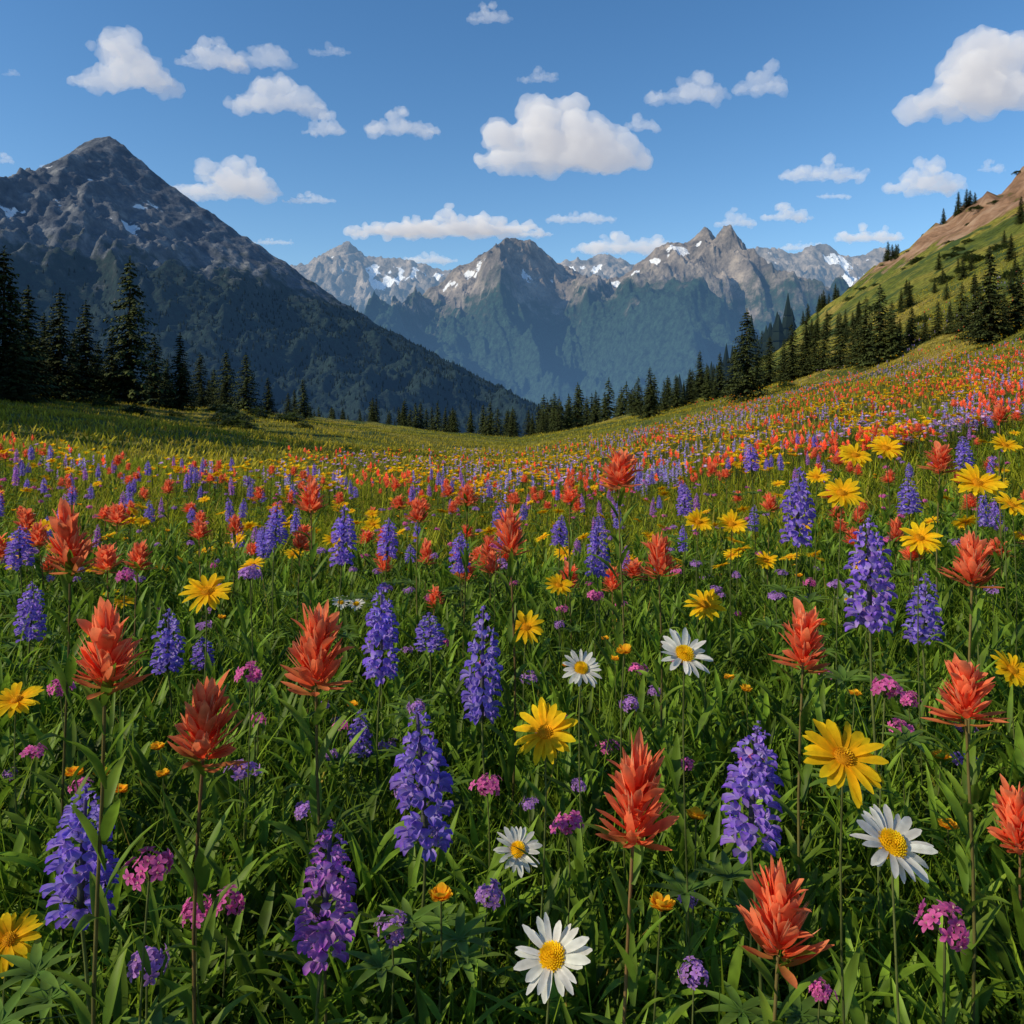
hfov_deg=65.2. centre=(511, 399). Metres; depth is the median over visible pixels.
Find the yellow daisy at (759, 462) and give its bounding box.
[751,459,760,503]
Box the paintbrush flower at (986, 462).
[982,458,997,516]
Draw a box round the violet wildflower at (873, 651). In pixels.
[857,607,880,682]
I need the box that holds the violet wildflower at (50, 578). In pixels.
[46,575,54,630]
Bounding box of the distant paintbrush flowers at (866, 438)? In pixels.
[2,283,1023,523]
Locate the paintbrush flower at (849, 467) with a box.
[843,461,853,513]
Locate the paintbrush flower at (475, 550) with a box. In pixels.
[470,545,488,595]
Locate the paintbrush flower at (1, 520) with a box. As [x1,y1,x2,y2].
[0,485,12,532]
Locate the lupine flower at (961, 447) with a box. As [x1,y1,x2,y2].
[941,436,990,567]
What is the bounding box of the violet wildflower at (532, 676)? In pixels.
[516,670,537,766]
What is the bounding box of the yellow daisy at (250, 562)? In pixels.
[238,557,264,642]
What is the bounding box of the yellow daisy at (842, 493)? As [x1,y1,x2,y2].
[817,478,864,789]
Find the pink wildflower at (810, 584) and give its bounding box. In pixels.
[803,577,824,620]
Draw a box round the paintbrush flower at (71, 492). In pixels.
[65,485,78,506]
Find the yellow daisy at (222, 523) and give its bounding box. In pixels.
[215,511,224,544]
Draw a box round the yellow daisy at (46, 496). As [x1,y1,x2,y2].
[42,483,51,519]
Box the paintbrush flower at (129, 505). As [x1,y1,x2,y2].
[124,500,141,544]
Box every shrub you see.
[86,394,125,405]
[91,400,110,407]
[117,403,152,414]
[161,409,182,416]
[199,403,238,412]
[206,415,256,428]
[208,412,227,421]
[216,406,243,415]
[227,411,256,421]
[245,410,262,415]
[246,406,269,414]
[255,413,272,418]
[274,412,304,422]
[277,412,303,418]
[292,422,313,428]
[668,399,686,405]
[712,392,727,397]
[773,382,793,388]
[842,296,854,301]
[907,256,923,262]
[915,314,931,322]
[929,273,956,283]
[939,251,963,259]
[951,247,965,251]
[953,265,969,272]
[956,253,975,260]
[961,238,974,243]
[962,249,976,255]
[964,254,985,262]
[967,205,983,211]
[983,243,1008,251]
[987,200,998,204]
[998,269,1022,277]
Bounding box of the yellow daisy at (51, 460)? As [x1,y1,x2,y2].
[41,458,55,513]
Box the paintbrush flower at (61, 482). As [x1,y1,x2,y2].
[55,477,65,515]
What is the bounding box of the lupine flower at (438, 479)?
[428,472,441,513]
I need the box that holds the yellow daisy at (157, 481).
[156,465,161,504]
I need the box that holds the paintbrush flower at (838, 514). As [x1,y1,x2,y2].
[825,505,847,563]
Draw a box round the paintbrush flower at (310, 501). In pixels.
[272,477,334,745]
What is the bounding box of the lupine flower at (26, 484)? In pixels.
[14,478,35,505]
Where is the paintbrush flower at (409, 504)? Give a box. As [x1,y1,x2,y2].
[404,499,413,538]
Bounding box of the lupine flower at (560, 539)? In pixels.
[537,515,585,658]
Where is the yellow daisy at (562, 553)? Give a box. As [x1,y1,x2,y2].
[554,546,572,599]
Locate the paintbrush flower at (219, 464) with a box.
[211,459,222,515]
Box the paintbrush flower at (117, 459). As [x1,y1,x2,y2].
[103,455,122,506]
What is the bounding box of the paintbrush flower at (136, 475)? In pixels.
[131,471,142,502]
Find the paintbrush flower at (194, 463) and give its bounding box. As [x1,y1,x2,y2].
[190,460,197,496]
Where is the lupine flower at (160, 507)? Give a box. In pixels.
[154,497,165,541]
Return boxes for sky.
[0,0,1023,270]
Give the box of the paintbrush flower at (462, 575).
[444,555,478,654]
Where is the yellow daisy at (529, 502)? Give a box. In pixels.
[526,499,534,551]
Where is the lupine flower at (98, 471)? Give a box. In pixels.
[92,465,103,505]
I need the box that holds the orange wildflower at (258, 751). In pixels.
[247,717,264,828]
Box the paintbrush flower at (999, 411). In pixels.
[982,404,1023,618]
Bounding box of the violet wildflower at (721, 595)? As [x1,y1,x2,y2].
[717,591,725,632]
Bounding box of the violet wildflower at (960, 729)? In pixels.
[954,723,979,768]
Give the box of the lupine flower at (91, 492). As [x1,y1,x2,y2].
[85,484,95,527]
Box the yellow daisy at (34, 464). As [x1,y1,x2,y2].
[28,462,38,507]
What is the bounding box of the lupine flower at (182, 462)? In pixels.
[175,459,183,495]
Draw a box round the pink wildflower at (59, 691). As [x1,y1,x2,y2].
[30,679,75,815]
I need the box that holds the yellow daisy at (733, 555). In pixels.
[723,548,742,629]
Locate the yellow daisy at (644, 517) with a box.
[639,498,653,542]
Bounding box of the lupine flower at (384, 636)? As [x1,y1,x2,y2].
[324,584,435,862]
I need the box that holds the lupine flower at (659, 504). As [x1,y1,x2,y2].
[655,495,668,533]
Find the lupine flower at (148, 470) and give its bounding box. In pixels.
[138,461,157,513]
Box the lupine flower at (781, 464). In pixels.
[771,453,790,516]
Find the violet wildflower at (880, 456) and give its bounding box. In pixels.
[876,455,882,501]
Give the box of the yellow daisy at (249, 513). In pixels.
[246,497,257,541]
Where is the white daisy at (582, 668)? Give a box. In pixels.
[562,649,613,919]
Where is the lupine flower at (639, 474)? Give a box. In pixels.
[634,466,644,503]
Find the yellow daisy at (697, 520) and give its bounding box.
[684,508,716,697]
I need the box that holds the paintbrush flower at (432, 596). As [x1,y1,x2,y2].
[426,585,444,692]
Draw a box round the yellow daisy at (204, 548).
[195,546,214,569]
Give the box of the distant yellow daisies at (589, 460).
[3,276,1023,528]
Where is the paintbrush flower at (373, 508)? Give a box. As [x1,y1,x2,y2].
[366,506,378,549]
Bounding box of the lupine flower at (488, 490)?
[483,485,496,525]
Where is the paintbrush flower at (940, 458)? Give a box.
[912,441,968,682]
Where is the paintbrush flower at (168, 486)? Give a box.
[157,478,177,546]
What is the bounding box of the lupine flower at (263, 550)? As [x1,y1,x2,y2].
[247,526,270,609]
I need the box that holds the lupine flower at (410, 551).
[404,544,420,587]
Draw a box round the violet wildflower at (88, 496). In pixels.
[83,494,92,539]
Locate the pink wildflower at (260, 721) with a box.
[247,711,266,885]
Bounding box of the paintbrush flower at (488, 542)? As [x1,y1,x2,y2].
[475,534,500,641]
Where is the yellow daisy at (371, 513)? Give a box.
[364,510,378,553]
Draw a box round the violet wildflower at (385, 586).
[377,582,392,601]
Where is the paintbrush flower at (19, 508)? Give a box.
[15,505,23,533]
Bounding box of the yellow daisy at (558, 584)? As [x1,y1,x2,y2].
[545,574,573,687]
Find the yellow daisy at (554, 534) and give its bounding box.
[550,521,559,573]
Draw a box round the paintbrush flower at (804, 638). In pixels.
[755,597,851,995]
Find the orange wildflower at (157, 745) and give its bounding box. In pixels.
[148,741,191,896]
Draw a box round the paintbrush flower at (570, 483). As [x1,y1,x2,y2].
[563,477,579,530]
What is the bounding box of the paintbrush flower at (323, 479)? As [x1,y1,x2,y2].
[319,476,329,518]
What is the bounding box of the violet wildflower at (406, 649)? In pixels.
[400,646,413,693]
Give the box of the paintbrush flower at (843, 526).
[832,517,849,566]
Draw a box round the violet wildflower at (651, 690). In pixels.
[645,685,660,746]
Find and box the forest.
[5,255,796,433]
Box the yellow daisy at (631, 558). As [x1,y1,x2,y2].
[626,553,635,564]
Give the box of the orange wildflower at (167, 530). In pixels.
[163,529,170,557]
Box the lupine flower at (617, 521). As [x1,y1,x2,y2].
[610,501,621,567]
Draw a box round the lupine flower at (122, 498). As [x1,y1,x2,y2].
[114,491,131,548]
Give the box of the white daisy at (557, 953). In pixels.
[513,912,591,1023]
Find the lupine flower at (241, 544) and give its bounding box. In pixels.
[230,522,244,600]
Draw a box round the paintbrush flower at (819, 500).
[815,465,825,526]
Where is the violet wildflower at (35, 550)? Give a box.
[24,547,38,587]
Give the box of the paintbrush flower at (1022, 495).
[1013,490,1023,568]
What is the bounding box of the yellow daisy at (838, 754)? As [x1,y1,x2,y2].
[802,719,888,1023]
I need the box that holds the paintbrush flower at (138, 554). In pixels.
[117,539,156,730]
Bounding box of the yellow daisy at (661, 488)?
[657,486,666,528]
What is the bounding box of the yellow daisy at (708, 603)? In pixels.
[683,588,726,874]
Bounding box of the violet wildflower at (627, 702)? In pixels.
[619,694,638,744]
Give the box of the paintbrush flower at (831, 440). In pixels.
[827,437,839,476]
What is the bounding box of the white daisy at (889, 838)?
[850,804,937,1023]
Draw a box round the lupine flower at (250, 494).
[245,482,254,534]
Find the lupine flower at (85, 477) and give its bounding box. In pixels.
[75,469,95,502]
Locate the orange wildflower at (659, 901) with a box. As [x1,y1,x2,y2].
[650,891,684,1021]
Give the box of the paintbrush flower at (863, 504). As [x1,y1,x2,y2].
[860,499,869,531]
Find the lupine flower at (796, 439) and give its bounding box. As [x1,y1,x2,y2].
[795,433,803,471]
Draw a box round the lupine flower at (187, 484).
[176,472,192,531]
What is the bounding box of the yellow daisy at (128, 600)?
[114,595,134,629]
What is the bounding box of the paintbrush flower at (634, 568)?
[618,557,652,622]
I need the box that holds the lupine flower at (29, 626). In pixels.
[2,582,65,687]
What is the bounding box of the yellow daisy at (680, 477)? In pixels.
[677,475,683,523]
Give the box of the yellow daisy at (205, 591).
[167,573,232,859]
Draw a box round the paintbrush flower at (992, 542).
[983,537,1014,616]
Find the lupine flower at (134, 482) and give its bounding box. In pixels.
[127,476,139,527]
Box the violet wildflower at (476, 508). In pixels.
[472,506,481,553]
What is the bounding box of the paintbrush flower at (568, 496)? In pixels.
[548,486,581,665]
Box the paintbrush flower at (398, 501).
[389,494,414,570]
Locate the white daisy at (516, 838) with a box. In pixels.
[493,826,541,1011]
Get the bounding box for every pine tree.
[0,245,58,403]
[0,309,33,399]
[0,330,41,403]
[7,285,62,398]
[34,287,97,401]
[34,312,57,395]
[64,300,116,400]
[65,330,81,392]
[87,256,177,407]
[88,345,105,387]
[99,332,126,400]
[137,335,171,404]
[159,332,201,410]
[159,369,173,399]
[160,357,175,399]
[175,361,195,404]
[187,352,216,406]
[196,381,206,407]
[205,370,221,406]
[207,350,244,408]
[217,382,228,407]
[227,355,265,413]
[258,378,280,414]
[281,393,292,413]
[290,389,298,414]
[293,378,314,420]
[368,399,378,421]
[374,399,380,422]
[395,407,401,425]
[398,403,408,426]
[401,400,408,422]
[405,408,414,425]
[410,402,422,428]
[418,402,428,429]
[422,408,429,430]
[426,407,435,430]
[429,401,442,431]
[441,406,450,431]
[447,410,458,432]
[447,413,451,432]
[452,411,459,431]
[465,412,477,433]
[476,405,488,434]
[482,402,495,435]
[489,409,504,435]
[501,409,509,436]
[506,411,513,436]
[506,413,516,436]
[510,408,521,435]
[513,419,517,435]
[521,409,534,436]
[528,413,536,435]
[534,404,540,432]
[536,394,548,427]
[538,408,548,433]
[538,412,547,433]
[542,414,550,432]
[544,393,557,432]
[544,399,550,427]
[549,399,553,414]
[550,409,556,432]
[553,405,563,431]
[555,396,564,421]
[555,402,567,430]
[562,397,577,429]
[564,394,574,428]
[566,382,586,429]
[572,388,585,421]
[575,394,582,426]
[579,396,591,424]
[582,403,591,426]
[587,391,601,424]
[589,393,593,417]
[596,395,601,417]
[599,378,617,418]
[599,392,609,420]
[614,387,627,417]
[615,391,628,416]
[616,397,621,416]
[622,392,633,414]
[623,381,630,412]
[626,378,644,415]
[635,369,663,418]
[645,375,662,404]
[657,382,670,411]
[662,375,671,403]
[665,379,672,400]
[667,377,685,408]
[681,370,699,404]
[688,352,706,398]
[701,370,713,399]
[704,363,711,386]
[709,368,716,389]
[711,353,727,395]
[712,308,769,403]
[721,347,742,395]
[751,350,768,387]
[760,337,778,385]
[772,338,794,382]
[775,325,803,381]
[789,319,817,375]
[800,312,804,325]
[803,305,811,323]
[803,332,821,373]
[808,319,813,335]
[810,314,821,340]
[810,322,819,341]
[811,322,834,369]
[815,300,821,313]
[817,294,823,308]
[818,289,827,306]
[821,312,831,337]
[823,315,851,368]
[831,285,838,300]
[834,314,839,336]
[839,309,850,332]
[840,316,861,367]
[844,296,877,367]
[848,311,854,328]
[849,284,903,366]
[852,306,861,326]
[878,300,908,360]
[883,243,892,260]
[889,245,894,257]
[893,319,907,351]
[895,288,906,312]
[901,308,921,345]
[902,279,910,295]
[902,282,915,307]
[903,319,910,338]
[917,313,932,341]
[929,303,947,336]
[930,278,937,292]
[933,252,943,269]
[938,267,946,285]
[939,208,947,224]
[940,283,951,300]
[941,282,972,333]
[943,301,955,322]
[943,307,956,334]
[953,191,962,214]
[955,271,987,340]
[957,258,968,279]
[961,189,971,210]
[964,247,1016,345]
[965,191,974,207]
[967,252,976,270]
[971,311,982,337]
[973,193,977,203]
[993,291,1012,335]
[1000,231,1007,243]
[1000,262,1023,333]
[1003,233,1018,260]
[1004,269,1015,292]
[1011,256,1017,270]
[1013,197,1023,224]
[1015,318,1023,341]
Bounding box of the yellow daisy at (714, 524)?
[710,522,719,555]
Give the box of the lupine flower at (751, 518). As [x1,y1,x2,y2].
[746,506,764,588]
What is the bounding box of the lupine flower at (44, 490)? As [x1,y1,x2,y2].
[37,478,56,518]
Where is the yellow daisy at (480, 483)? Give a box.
[475,481,482,519]
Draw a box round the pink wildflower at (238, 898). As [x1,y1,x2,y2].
[197,884,261,1023]
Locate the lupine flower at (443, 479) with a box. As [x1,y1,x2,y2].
[436,472,445,522]
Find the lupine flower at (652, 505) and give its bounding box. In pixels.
[640,497,654,552]
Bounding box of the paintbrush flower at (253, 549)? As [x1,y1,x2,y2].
[244,541,258,559]
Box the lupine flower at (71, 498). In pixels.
[67,485,81,526]
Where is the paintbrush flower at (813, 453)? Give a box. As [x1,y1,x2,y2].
[805,447,818,506]
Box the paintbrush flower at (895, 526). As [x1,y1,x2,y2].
[878,516,908,615]
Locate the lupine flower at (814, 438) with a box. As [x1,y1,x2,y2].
[810,433,825,466]
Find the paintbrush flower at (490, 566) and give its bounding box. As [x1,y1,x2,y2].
[477,550,507,643]
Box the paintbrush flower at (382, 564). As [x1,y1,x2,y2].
[371,553,393,605]
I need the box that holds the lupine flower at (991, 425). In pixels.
[985,416,1002,454]
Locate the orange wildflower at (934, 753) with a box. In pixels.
[918,749,951,906]
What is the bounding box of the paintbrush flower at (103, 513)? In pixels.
[94,504,114,547]
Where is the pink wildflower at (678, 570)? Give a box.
[670,568,683,617]
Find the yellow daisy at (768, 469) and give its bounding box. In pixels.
[763,466,773,517]
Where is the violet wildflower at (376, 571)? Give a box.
[372,568,381,607]
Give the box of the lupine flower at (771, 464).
[764,455,776,483]
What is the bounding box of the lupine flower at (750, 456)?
[730,443,768,587]
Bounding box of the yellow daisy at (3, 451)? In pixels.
[0,449,7,488]
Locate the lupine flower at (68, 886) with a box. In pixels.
[0,783,206,1023]
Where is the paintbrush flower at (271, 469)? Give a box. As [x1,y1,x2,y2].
[264,465,275,514]
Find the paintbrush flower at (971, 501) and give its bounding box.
[961,493,988,534]
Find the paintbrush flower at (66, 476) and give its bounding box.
[64,473,71,500]
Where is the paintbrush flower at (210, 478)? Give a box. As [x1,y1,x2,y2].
[206,473,216,521]
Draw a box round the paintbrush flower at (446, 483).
[438,479,448,537]
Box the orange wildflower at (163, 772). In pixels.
[155,768,171,899]
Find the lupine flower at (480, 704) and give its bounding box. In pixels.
[431,605,551,910]
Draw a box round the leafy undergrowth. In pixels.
[0,480,1023,1023]
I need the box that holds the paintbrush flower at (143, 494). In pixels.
[135,489,150,533]
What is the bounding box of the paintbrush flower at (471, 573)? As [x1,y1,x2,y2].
[458,565,476,621]
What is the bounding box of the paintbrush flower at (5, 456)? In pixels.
[0,452,15,496]
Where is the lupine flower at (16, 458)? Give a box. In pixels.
[5,449,19,492]
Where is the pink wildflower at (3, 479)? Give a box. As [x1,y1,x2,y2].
[0,477,9,525]
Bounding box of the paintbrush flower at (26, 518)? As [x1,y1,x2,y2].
[10,508,41,583]
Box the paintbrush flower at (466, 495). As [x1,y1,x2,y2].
[448,482,485,688]
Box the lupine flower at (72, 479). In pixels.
[67,476,82,505]
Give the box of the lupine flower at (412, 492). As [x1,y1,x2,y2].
[401,484,422,542]
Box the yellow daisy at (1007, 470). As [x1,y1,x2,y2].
[994,466,1009,488]
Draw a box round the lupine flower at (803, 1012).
[644,721,839,1023]
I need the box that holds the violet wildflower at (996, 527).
[990,524,1007,585]
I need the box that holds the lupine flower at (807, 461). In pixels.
[805,452,812,495]
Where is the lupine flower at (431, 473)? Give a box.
[428,467,433,509]
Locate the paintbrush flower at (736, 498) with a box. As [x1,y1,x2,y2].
[732,490,743,544]
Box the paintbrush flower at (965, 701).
[914,652,1022,1023]
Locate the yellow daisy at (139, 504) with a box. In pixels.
[133,501,147,540]
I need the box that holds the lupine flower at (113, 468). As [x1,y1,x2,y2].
[108,460,122,502]
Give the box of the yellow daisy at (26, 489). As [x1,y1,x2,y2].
[20,487,33,507]
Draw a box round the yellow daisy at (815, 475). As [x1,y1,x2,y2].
[806,466,840,644]
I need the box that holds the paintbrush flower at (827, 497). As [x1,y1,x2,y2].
[819,489,832,532]
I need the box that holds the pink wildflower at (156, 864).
[121,846,198,1023]
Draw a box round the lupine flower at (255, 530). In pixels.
[251,526,257,542]
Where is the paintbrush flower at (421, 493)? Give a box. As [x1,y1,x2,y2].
[418,490,427,525]
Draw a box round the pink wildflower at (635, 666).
[626,663,648,733]
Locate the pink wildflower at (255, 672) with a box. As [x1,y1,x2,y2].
[227,661,274,927]
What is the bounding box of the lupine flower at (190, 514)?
[182,507,205,558]
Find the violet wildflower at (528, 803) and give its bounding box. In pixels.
[519,796,541,930]
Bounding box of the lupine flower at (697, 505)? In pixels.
[687,493,703,550]
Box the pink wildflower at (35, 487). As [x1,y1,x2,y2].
[30,486,39,520]
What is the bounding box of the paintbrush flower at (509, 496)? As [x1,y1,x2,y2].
[505,493,513,512]
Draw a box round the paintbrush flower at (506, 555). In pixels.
[498,551,508,587]
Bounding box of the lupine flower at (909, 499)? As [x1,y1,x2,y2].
[864,476,950,661]
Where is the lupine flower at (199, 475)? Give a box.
[193,470,202,504]
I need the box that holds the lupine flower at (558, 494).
[548,482,564,547]
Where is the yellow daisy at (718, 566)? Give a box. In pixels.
[712,563,727,592]
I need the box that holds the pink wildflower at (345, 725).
[332,720,347,816]
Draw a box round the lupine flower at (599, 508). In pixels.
[597,501,605,536]
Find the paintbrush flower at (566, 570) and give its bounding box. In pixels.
[549,560,581,665]
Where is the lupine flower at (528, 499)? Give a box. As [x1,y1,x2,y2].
[524,494,536,534]
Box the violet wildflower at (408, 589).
[402,587,415,612]
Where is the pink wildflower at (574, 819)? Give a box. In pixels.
[534,810,596,1023]
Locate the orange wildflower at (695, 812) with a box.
[674,806,716,1021]
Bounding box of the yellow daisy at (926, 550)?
[909,545,935,616]
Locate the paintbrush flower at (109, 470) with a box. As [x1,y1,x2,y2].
[106,467,113,500]
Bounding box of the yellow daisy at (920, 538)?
[899,522,948,840]
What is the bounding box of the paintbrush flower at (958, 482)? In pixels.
[952,473,963,527]
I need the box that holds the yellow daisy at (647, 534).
[641,530,653,593]
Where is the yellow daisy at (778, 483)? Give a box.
[771,480,784,541]
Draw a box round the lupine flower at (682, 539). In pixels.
[673,525,691,586]
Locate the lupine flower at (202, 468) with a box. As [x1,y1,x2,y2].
[196,457,205,506]
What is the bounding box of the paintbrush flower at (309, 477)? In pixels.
[305,474,315,516]
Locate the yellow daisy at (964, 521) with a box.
[951,515,985,605]
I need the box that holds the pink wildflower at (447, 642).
[435,638,453,684]
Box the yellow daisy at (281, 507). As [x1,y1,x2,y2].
[270,505,285,562]
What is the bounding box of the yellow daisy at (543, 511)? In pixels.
[536,510,550,544]
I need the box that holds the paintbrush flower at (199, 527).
[185,519,213,680]
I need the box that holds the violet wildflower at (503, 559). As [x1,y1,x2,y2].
[497,556,505,595]
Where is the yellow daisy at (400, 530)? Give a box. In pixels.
[393,528,405,598]
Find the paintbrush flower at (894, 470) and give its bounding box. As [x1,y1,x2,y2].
[882,449,901,512]
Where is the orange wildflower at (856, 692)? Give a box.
[843,689,862,808]
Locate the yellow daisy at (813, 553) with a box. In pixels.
[807,550,821,592]
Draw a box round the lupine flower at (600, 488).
[596,481,607,518]
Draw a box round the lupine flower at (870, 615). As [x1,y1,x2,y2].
[797,514,943,984]
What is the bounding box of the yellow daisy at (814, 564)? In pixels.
[803,552,823,591]
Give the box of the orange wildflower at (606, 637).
[600,635,608,722]
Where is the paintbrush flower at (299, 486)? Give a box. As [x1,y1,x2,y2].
[293,481,304,517]
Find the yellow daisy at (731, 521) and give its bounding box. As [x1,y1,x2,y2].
[717,509,754,716]
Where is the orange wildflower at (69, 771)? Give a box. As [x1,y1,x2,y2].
[65,766,91,941]
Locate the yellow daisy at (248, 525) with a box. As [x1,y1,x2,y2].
[242,521,257,600]
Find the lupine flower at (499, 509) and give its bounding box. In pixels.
[475,502,521,609]
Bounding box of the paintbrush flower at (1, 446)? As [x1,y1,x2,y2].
[0,443,4,484]
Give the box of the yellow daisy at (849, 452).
[837,443,871,644]
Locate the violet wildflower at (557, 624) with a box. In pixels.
[554,620,564,671]
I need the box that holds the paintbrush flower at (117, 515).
[93,502,135,622]
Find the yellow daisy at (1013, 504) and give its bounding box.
[986,491,1023,727]
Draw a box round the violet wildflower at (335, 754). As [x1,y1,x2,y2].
[325,749,343,839]
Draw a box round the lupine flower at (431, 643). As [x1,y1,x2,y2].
[388,612,450,799]
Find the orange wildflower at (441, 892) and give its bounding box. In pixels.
[419,882,452,1023]
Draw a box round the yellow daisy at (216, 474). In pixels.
[212,471,221,519]
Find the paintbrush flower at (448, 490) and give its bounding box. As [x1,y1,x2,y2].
[440,484,457,543]
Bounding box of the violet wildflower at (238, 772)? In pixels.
[223,759,261,947]
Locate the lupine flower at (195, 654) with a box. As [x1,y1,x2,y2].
[170,636,228,711]
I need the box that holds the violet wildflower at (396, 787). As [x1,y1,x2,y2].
[383,783,419,972]
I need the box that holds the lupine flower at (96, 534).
[87,525,101,585]
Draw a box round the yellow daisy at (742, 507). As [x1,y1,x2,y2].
[735,505,750,567]
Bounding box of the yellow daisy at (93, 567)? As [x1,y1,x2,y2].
[85,566,105,610]
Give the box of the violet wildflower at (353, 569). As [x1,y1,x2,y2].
[349,566,357,613]
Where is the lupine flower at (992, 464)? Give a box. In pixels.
[982,456,994,502]
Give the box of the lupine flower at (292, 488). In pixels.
[280,482,295,548]
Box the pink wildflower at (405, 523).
[403,522,413,551]
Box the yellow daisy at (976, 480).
[950,462,1010,777]
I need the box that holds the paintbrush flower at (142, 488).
[134,487,145,528]
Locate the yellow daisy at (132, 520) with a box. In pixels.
[122,516,137,547]
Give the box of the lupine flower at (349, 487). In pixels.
[348,480,360,529]
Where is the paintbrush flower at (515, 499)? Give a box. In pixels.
[508,491,524,549]
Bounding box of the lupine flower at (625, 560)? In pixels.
[622,546,630,578]
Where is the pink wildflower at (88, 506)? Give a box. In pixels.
[86,505,92,533]
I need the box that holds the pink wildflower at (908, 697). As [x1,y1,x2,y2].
[895,690,921,818]
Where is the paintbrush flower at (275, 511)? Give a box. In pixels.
[269,502,283,553]
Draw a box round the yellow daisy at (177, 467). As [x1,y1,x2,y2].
[173,466,183,502]
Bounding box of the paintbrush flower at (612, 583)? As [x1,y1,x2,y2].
[599,562,626,646]
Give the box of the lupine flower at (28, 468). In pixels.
[22,463,35,496]
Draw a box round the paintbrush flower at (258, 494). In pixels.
[249,486,267,559]
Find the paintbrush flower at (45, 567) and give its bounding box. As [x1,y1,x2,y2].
[41,555,61,609]
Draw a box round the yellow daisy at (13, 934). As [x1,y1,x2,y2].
[0,908,44,1023]
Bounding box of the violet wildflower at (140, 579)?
[130,575,145,630]
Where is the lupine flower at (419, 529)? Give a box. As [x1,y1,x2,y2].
[405,525,421,567]
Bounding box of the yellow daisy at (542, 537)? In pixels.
[536,532,549,575]
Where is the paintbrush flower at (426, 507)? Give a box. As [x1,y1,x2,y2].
[414,497,433,573]
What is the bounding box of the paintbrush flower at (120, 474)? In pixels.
[116,472,124,495]
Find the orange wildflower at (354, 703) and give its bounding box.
[342,700,358,806]
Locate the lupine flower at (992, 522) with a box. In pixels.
[985,498,1022,566]
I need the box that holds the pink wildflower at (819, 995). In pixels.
[808,976,837,1023]
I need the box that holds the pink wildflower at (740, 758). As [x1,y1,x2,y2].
[739,752,764,813]
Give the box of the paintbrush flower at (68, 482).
[63,478,81,525]
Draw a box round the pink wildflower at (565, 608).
[553,604,568,671]
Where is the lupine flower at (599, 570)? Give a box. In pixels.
[554,517,631,717]
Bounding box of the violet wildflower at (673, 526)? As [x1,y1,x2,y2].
[670,524,677,546]
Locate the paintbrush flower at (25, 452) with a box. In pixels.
[21,448,29,485]
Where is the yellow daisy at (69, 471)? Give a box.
[64,469,75,500]
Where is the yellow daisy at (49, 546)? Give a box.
[45,543,59,608]
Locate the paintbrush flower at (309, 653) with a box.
[262,599,361,1023]
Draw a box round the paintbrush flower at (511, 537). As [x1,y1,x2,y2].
[479,503,543,926]
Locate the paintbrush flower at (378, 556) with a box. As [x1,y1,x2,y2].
[372,548,386,591]
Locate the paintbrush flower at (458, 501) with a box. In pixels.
[455,495,464,532]
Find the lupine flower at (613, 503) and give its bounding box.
[611,497,626,559]
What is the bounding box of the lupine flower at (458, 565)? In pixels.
[427,531,476,653]
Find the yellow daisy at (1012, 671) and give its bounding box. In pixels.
[986,650,1023,801]
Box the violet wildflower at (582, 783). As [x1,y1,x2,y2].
[571,777,596,914]
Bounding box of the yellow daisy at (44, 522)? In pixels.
[30,519,58,592]
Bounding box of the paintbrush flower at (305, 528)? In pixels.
[289,524,310,585]
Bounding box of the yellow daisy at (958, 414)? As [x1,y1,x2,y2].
[951,412,962,456]
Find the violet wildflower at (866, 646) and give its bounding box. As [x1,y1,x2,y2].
[858,628,873,697]
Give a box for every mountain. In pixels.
[0,136,563,436]
[290,241,894,313]
[364,224,848,417]
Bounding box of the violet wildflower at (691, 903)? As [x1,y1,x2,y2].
[667,890,697,1020]
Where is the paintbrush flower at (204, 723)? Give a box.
[158,669,254,1023]
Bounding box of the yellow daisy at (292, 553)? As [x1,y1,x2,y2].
[284,548,302,611]
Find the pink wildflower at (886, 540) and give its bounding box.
[883,535,901,589]
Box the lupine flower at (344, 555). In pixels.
[311,505,386,718]
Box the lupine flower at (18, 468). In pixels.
[11,458,32,507]
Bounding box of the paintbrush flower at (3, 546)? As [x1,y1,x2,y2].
[0,532,14,628]
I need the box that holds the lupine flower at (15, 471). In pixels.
[3,464,19,524]
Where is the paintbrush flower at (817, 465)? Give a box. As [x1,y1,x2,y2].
[810,462,823,534]
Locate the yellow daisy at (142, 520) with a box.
[136,515,150,550]
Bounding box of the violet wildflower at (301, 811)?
[293,801,328,991]
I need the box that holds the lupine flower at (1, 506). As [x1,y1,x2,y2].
[0,493,4,516]
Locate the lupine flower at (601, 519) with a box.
[596,511,611,555]
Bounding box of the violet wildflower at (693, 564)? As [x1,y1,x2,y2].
[690,559,702,600]
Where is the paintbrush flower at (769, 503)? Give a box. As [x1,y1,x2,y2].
[753,492,781,648]
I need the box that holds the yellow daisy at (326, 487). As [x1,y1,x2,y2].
[323,485,331,529]
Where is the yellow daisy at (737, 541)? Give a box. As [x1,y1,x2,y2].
[725,535,746,593]
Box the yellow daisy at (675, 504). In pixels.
[672,486,678,532]
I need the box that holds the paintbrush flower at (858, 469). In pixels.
[853,464,864,531]
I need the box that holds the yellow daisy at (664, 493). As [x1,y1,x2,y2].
[658,490,671,537]
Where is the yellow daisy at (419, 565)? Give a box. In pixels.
[407,535,427,601]
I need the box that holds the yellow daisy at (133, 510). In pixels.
[125,507,138,551]
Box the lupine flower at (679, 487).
[676,482,691,530]
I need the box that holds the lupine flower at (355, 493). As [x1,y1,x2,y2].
[351,488,361,520]
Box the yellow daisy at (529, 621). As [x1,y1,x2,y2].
[513,610,543,761]
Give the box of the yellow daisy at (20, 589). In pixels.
[4,555,30,673]
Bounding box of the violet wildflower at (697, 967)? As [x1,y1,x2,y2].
[676,956,708,1023]

